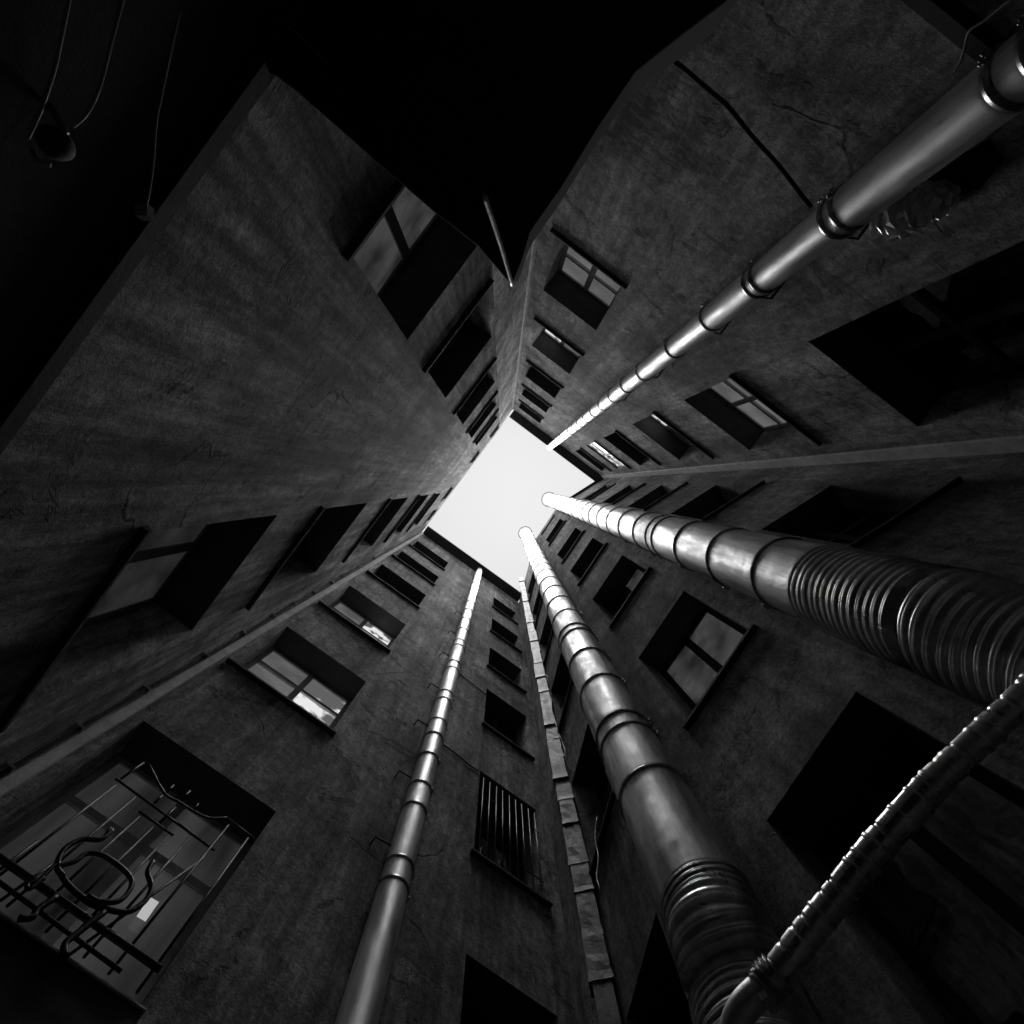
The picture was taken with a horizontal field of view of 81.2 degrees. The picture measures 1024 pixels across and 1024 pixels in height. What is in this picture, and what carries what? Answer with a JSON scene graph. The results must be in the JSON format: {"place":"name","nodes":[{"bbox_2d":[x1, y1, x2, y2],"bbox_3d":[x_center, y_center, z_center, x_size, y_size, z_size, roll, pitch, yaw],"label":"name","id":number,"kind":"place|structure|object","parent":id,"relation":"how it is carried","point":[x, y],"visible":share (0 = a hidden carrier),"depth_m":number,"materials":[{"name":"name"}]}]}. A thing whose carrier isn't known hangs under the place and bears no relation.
{"place":"outdoors","nodes":[
{"label":"outdoors","id":0,"kind":"place"},
{"bbox_2d":[421,409,593,601],"label":"sky","id":1,"kind":"structure","parent":0,"point":[501,494],"materials":[{"name":"white"}]},
{"bbox_2d":[519,452,1023,1023],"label":"apartment building","id":2,"kind":"structure","parent":0,"point":[801,754],"depth_m":3.96,"materials":[{"name":"paint"}]},
{"bbox_2d":[528,578,535,603],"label":"window","id":3,"kind":"structure","parent":2,"relation":"in","point":[534,578],"depth_m":18.95,"materials":[{"name":"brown wood"}]},
{"bbox_2d":[534,598,542,628],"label":"window","id":4,"kind":"structure","parent":2,"relation":"in","point":[541,602],"depth_m":15.55,"materials":[{"name":"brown wood"}]},
{"bbox_2d":[541,515,554,534],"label":"window","id":5,"kind":"structure","parent":2,"relation":"in","point":[553,515],"depth_m":22.12,"materials":[{"name":"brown wood"}]},
{"bbox_2d":[543,629,553,667],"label":"window","id":6,"kind":"structure","parent":2,"relation":"in","point":[551,635],"depth_m":12.26,"materials":[{"name":"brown wood"}]},
{"bbox_2d":[548,520,566,545],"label":"window","id":7,"kind":"structure","parent":2,"relation":"in","point":[565,520],"depth_m":18.33,"materials":[{"name":"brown wood"}]},
{"bbox_2d":[546,674,574,773],"bbox_3d":[0.643,3.020,8.806,0.103,3.104,0.260,-28,-87,0],"label":"cable","id":8,"kind":"object","parent":2,"relation":"attached to","point":[557,728],"visible":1,"depth_m":8.49,"materials":[{"name":"black rubber"}]},
{"bbox_2d":[558,679,573,733],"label":"window","id":9,"kind":"structure","parent":2,"relation":"in","point":[571,682],"depth_m":8.96,"materials":[{"name":"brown wood"}]},
{"bbox_2d":[519,577,620,1023],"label":"sheet metal duct","id":10,"kind":"object","parent":2,"relation":"attached to","point":[601,982],"visible":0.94,"depth_m":5.87,"materials":[{"name":"metal"}]},
{"bbox_2d":[561,530,584,564],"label":"window","id":11,"kind":"structure","parent":2,"relation":"in","point":[583,531],"depth_m":14.23,"materials":[{"name":"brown wood"}]},
{"bbox_2d":[577,542,607,585],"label":"window","id":12,"kind":"structure","parent":2,"relation":"in","point":[604,546],"depth_m":11.14,"materials":[{"name":"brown wood"}]},
{"bbox_2d":[595,816,600,892],"bbox_3d":[0.773,3.076,5.408,0.232,1.302,0.057,35,-88,-2],"label":"cable","id":13,"kind":"object","parent":2,"relation":"attached to","point":[598,856],"visible":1,"depth_m":5.30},
{"bbox_2d":[589,483,615,500],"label":"window","id":14,"kind":"structure","parent":2,"relation":"in","point":[614,483],"depth_m":18.84,"materials":[{"name":"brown wood"}]},
{"bbox_2d":[589,764,615,881],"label":"window","id":15,"kind":"structure","parent":2,"relation":"in","point":[606,796],"depth_m":5.68,"materials":[{"name":"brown wood"}]},
{"bbox_2d":[611,482,645,504],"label":"window","id":16,"kind":"structure","parent":2,"relation":"in","point":[644,483],"depth_m":14.95,"materials":[{"name":"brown wood"}]},
{"bbox_2d":[608,565,652,628],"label":"window","id":17,"kind":"structure","parent":2,"relation":"in","point":[638,576],"depth_m":9.29,"materials":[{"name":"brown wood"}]},
{"bbox_2d":[643,482,687,510],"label":"window","id":18,"kind":"structure","parent":2,"relation":"in","point":[684,484],"depth_m":11.55,"materials":[{"name":"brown wood"}]},
{"bbox_2d":[518,526,818,1023],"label":"metal flue","id":19,"kind":"object","parent":2,"relation":"attached to","point":[719,929],"visible":0.84,"depth_m":3.09,"materials":[{"name":"metal"}]},
{"bbox_2d":[669,983,691,1023],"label":"window","id":20,"kind":"structure","parent":2,"relation":"in","point":[681,1011],"depth_m":4.12,"materials":[{"name":"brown wood"}]},
{"bbox_2d":[662,606,758,730],"bbox_3d":[1.742,1.333,5.507,0.410,1.815,0.970,34,-88,-2],"label":"window","id":21,"kind":"structure","parent":2,"relation":"in","point":[714,643],"depth_m":5.73,"materials":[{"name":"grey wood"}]},
{"bbox_2d":[696,480,765,520],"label":"window","id":22,"kind":"structure","parent":2,"relation":"in","point":[709,514],"depth_m":8.16,"materials":[{"name":"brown wood"}]},
{"bbox_2d":[541,492,1023,728],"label":"metal flue","id":23,"kind":"object","parent":2,"relation":"attached to","point":[959,631],"visible":0.99,"depth_m":2.88,"materials":[{"name":"metal"}]},
{"bbox_2d":[719,673,1023,1023],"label":"foil hose","id":24,"kind":"object","parent":23,"relation":"attached to","point":[765,985],"visible":1,"depth_m":1.74,"materials":[{"name":"metal"}]},
{"bbox_2d":[801,476,963,547],"bbox_3d":[3.169,0.121,5.565,1.000,1.795,0.410,-32,-87,1],"label":"window","id":25,"kind":"structure","parent":2,"relation":"in","point":[854,528],"depth_m":5.78,"materials":[{"name":"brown wood"}]},
{"bbox_2d":[811,721,1023,1023],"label":"window","id":26,"kind":"structure","parent":2,"relation":"in","point":[950,902],"depth_m":2.58,"materials":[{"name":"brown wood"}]},
{"label":"ground","id":27,"kind":"structure","parent":0,"visible":0},
{"bbox_2d":[0,0,537,779],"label":"apartment building","id":28,"kind":"structure","parent":27,"relation":"on","point":[262,366],"depth_m":2.79,"materials":[{"name":"paint"}]},
{"bbox_2d":[26,0,71,139],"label":"cable","id":29,"kind":"object","parent":28,"relation":"attached to","point":[53,72],"visible":1,"depth_m":1.32,"materials":[{"name":"black rubber"}]},
{"bbox_2d":[30,104,75,167],"bbox_3d":[-1.054,-0.876,1.362,0.098,0.097,0.159,0,-87,-1],"label":"wall lamp","id":30,"kind":"object","parent":28,"relation":"attached to","point":[55,142],"visible":1,"depth_m":1.35,"materials":[{"name":"metal"}]},
{"bbox_2d":[71,0,124,127],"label":"cable","id":31,"kind":"object","parent":28,"relation":"attached to","point":[102,77],"visible":1,"depth_m":1.41,"materials":[{"name":"black rubber"}]},
{"bbox_2d":[0,523,212,732],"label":"window","id":32,"kind":"structure","parent":28,"relation":"in","point":[150,560],"depth_m":4.46,"materials":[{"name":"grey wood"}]},
{"bbox_2d":[135,203,153,220],"bbox_3d":[-1.074,-0.877,1.746,0.035,0.035,0.035,0,-87,-1],"label":"cable clip","id":33,"kind":"object","parent":28,"relation":"attached to","point":[143,212],"visible":1,"depth_m":1.73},
{"bbox_2d":[145,10,180,205],"bbox_3d":[-0.933,-1.045,1.588,0.006,0.287,0.430,37,-88,-2],"label":"cable","id":34,"kind":"object","parent":33,"relation":"attached to","point":[161,95],"visible":1,"depth_m":1.55,"materials":[{"name":"black rubber"}]},
{"bbox_2d":[0,533,418,777],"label":"conduit","id":35,"kind":"object","parent":28,"relation":"attached to","point":[7,768],"visible":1,"depth_m":4.94,"materials":[{"name":"metal"}]},
{"bbox_2d":[245,505,327,610],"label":"window","id":36,"kind":"structure","parent":28,"relation":"in","point":[321,511],"depth_m":6.33,"materials":[{"name":"grey wood"}]},
{"bbox_2d":[342,498,391,562],"bbox_3d":[-2.470,0.316,10.174,0.050,0.065,1.360,37,-88,-2],"label":"window","id":37,"kind":"structure","parent":28,"relation":"in","point":[389,500],"depth_m":10.14,"materials":[{"name":"grey wood"}]},
{"bbox_2d":[341,179,439,297],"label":"window","id":38,"kind":"structure","parent":28,"relation":"in","point":[400,221],"depth_m":4.55,"materials":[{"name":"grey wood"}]},
{"bbox_2d":[384,495,420,542],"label":"window","id":39,"kind":"structure","parent":28,"relation":"in","point":[418,496],"depth_m":13.74,"materials":[{"name":"grey wood"}]},
{"bbox_2d":[406,493,435,531],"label":"window","id":40,"kind":"structure","parent":28,"relation":"in","point":[434,494],"depth_m":16.93,"materials":[{"name":"grey wood"}]},
{"bbox_2d":[422,278,493,372],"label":"window","id":41,"kind":"structure","parent":28,"relation":"in","point":[464,319],"depth_m":6.25,"materials":[{"name":"grey wood"}]},
{"bbox_2d":[452,357,496,414],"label":"window","id":42,"kind":"structure","parent":28,"relation":"in","point":[495,358],"depth_m":10.06,"materials":[{"name":"grey wood"}]},
{"bbox_2d":[466,391,498,433],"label":"window","id":43,"kind":"structure","parent":28,"relation":"in","point":[496,392],"depth_m":13.66,"materials":[{"name":"grey wood"}]},
{"bbox_2d":[473,409,498,442],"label":"window","id":44,"kind":"structure","parent":28,"relation":"in","point":[497,410],"depth_m":16.85,"materials":[{"name":"grey wood"}]},
{"bbox_2d":[270,0,737,292],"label":"canopy","id":45,"kind":"object","parent":28,"relation":"attached to","point":[450,112],"visible":0.92,"depth_m":1.84,"materials":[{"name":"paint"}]},
{"bbox_2d":[482,193,513,286],"bbox_3d":[-0.030,-0.709,1.597,0.084,0.537,0.017,14,-88,-2],"label":"rod","id":46,"kind":"object","parent":45,"relation":"hanging from","point":[494,227],"visible":1,"depth_m":1.52,"materials":[{"name":"metal"}]},
{"bbox_2d":[0,526,577,1023],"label":"apartment building","id":47,"kind":"structure","parent":27,"relation":"on","point":[290,740],"depth_m":5.13,"materials":[{"name":"paint"}]},
{"bbox_2d":[0,755,251,1003],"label":"window","id":48,"kind":"structure","parent":47,"relation":"in","point":[164,928],"depth_m":4.20,"materials":[{"name":"paint"}]},
{"bbox_2d":[0,762,255,993],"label":"window grille","id":49,"kind":"object","parent":47,"relation":"attached to","point":[90,900],"depth_m":3.30,"materials":[{"name":"metal"}]},
{"bbox_2d":[226,647,350,736],"bbox_3d":[-2.676,2.169,7.456,1.440,1.775,0.480,36,-88,-2],"label":"window","id":50,"kind":"structure","parent":47,"relation":"in","point":[274,672],"depth_m":7.75,"materials":[{"name":"glass"}]},
{"bbox_2d":[318,600,394,653],"bbox_3d":[-2.729,2.018,10.788,1.440,1.945,0.480,36,-88,-2],"label":"window","id":51,"kind":"structure","parent":47,"relation":"in","point":[339,609],"depth_m":11.33,"materials":[{"name":"glass"}]},
{"bbox_2d":[366,570,419,608],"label":"window","id":52,"kind":"structure","parent":47,"relation":"in","point":[370,573],"depth_m":13.31,"materials":[{"name":"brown wood"}]},
{"bbox_2d":[335,568,482,1023],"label":"metal flue","id":53,"kind":"object","parent":47,"relation":"attached to","point":[363,997],"visible":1,"depth_m":5.10,"materials":[{"name":"metal"}]},
{"bbox_2d":[392,554,435,585],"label":"window","id":54,"kind":"structure","parent":47,"relation":"in","point":[393,555],"depth_m":16.35,"materials":[{"name":"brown wood"}]},
{"bbox_2d":[409,544,445,570],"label":"window","id":55,"kind":"structure","parent":47,"relation":"in","point":[410,545],"depth_m":19.25,"materials":[{"name":"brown wood"}]},
{"bbox_2d":[445,745,478,771],"bbox_3d":[-0.690,3.348,8.121,0.582,0.074,0.020,36,-88,-2],"label":"cable","id":56,"kind":"object","parent":47,"relation":"attached to","point":[461,758],"visible":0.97,"depth_m":8.12,"materials":[{"name":"black rubber"}]},
{"bbox_2d":[459,673,487,696],"bbox_3d":[-0.721,3.224,11.146,0.674,0.135,0.020,36,-88,-2],"label":"cable","id":57,"kind":"object","parent":47,"relation":"attached to","point":[473,684],"visible":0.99,"depth_m":11.15,"materials":[{"name":"black rubber"}]},
{"bbox_2d":[460,1002,493,1023],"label":"window","id":58,"kind":"structure","parent":47,"relation":"in","point":[468,1015],"depth_m":4.97,"materials":[{"name":"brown wood"}]},
{"bbox_2d":[492,605,518,624],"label":"window","id":59,"kind":"structure","parent":47,"relation":"in","point":[493,606],"depth_m":19.12,"materials":[{"name":"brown wood"}]},
{"bbox_2d":[490,629,521,653],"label":"window","id":60,"kind":"structure","parent":47,"relation":"in","point":[491,630],"depth_m":15.93,"materials":[{"name":"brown wood"}]},
{"bbox_2d":[486,664,526,693],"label":"window","id":61,"kind":"structure","parent":47,"relation":"in","point":[489,666],"depth_m":12.83,"materials":[{"name":"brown wood"}]},
{"bbox_2d":[481,710,535,761],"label":"window","id":62,"kind":"structure","parent":47,"relation":"in","point":[490,722],"depth_m":11.09,"materials":[{"name":"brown wood"}]},
{"bbox_2d":[477,777,543,895],"bbox_3d":[-0.025,3.857,7.222,0.930,1.640,0.018,36,-88,-2],"label":"window grille","id":63,"kind":"object","parent":47,"relation":"attached to","point":[517,863],"depth_m":7.07,"materials":[{"name":"metal"}]},
{"bbox_2d":[470,801,552,908],"bbox_3d":[-0.142,4.015,7.270,1.050,1.895,0.480,36,-88,-2],"label":"window","id":64,"kind":"structure","parent":47,"relation":"in","point":[488,861],"depth_m":7.49,"materials":[{"name":"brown wood"}]},
{"bbox_2d":[509,0,1023,480],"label":"apartment building","id":65,"kind":"structure","parent":27,"relation":"on","point":[681,203],"depth_m":4.69,"materials":[{"name":"paint"}]},
{"bbox_2d":[519,399,543,418],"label":"window","id":66,"kind":"structure","parent":65,"relation":"in","point":[526,405],"depth_m":19.63,"materials":[{"name":"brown wood"}]},
{"bbox_2d":[521,384,551,406],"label":"window","id":67,"kind":"structure","parent":65,"relation":"in","point":[523,385],"depth_m":16.64,"materials":[{"name":"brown wood"}]},
{"bbox_2d":[526,359,563,388],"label":"window","id":68,"kind":"structure","parent":65,"relation":"in","point":[527,361],"depth_m":13.44,"materials":[{"name":"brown wood"}]},
{"bbox_2d":[533,317,584,357],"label":"window","id":69,"kind":"structure","parent":65,"relation":"in","point":[546,329],"depth_m":10.06,"materials":[{"name":"glass"}]},
{"bbox_2d":[549,227,627,307],"bbox_3d":[0.956,-3.005,7.576,1.050,2.025,0.470,37,-88,-2],"label":"window","id":70,"kind":"structure","parent":65,"relation":"in","point":[576,264],"depth_m":7.93,"materials":[{"name":"glass"}]},
{"bbox_2d":[580,447,610,471],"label":"window","id":71,"kind":"structure","parent":65,"relation":"in","point":[580,447],"depth_m":20.14,"materials":[{"name":"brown wood"}]},
{"bbox_2d":[589,440,630,469],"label":"window","id":72,"kind":"structure","parent":65,"relation":"in","point":[595,445],"depth_m":18.20,"materials":[{"name":"glass"}]},
{"bbox_2d":[614,430,660,465],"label":"window","id":73,"kind":"structure","parent":65,"relation":"in","point":[615,431],"depth_m":13.85,"materials":[{"name":"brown wood"}]},
{"bbox_2d":[651,411,714,459],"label":"window","id":74,"kind":"structure","parent":65,"relation":"in","point":[657,417],"depth_m":10.37,"materials":[{"name":"glass"}]},
{"bbox_2d":[672,60,812,208],"bbox_3d":[1.394,-2.252,3.578,1.194,0.275,0.026,37,-88,-2],"label":"cable","id":75,"kind":"object","parent":65,"relation":"attached to","point":[739,120],"visible":0.98,"depth_m":3.51,"materials":[{"name":"black rubber"}]},
{"bbox_2d":[709,373,821,446],"bbox_3d":[3.142,-1.383,7.824,1.330,1.945,0.470,37,-88,-2],"label":"window","id":76,"kind":"structure","parent":65,"relation":"in","point":[734,391],"depth_m":8.18,"materials":[{"name":"glass"}]},
{"bbox_2d":[547,12,1023,449],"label":"metal flue","id":77,"kind":"object","parent":65,"relation":"attached to","point":[983,99],"visible":1,"depth_m":2.92,"materials":[{"name":"metal"}]},
{"bbox_2d":[869,179,962,245],"bbox_3d":[2.144,-1.604,3.198,0.395,0.552,0.233,-29,-87,0],"label":"foil duct","id":78,"kind":"object","parent":65,"relation":"attached to","point":[925,204],"visible":0.95,"depth_m":3.03,"materials":[{"name":"silver metal"}]},
{"bbox_2d":[851,241,1023,393],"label":"window","id":79,"kind":"structure","parent":65,"relation":"in","point":[964,329],"depth_m":4.42,"materials":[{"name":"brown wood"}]},
{"bbox_2d":[906,139,1002,195],"bbox_3d":[2.201,-1.660,3.017,0.216,0.590,0.050,37,-88,-2],"label":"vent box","id":80,"kind":"object","parent":65,"relation":"attached to","point":[973,169],"visible":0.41,"depth_m":2.85,"materials":[{"name":"metal"}]},
{"bbox_2d":[953,0,1010,71],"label":"cable","id":81,"kind":"object","parent":65,"relation":"attached to","point":[998,8],"visible":1,"depth_m":2.28,"materials":[{"name":"black rubber"}]}
]}

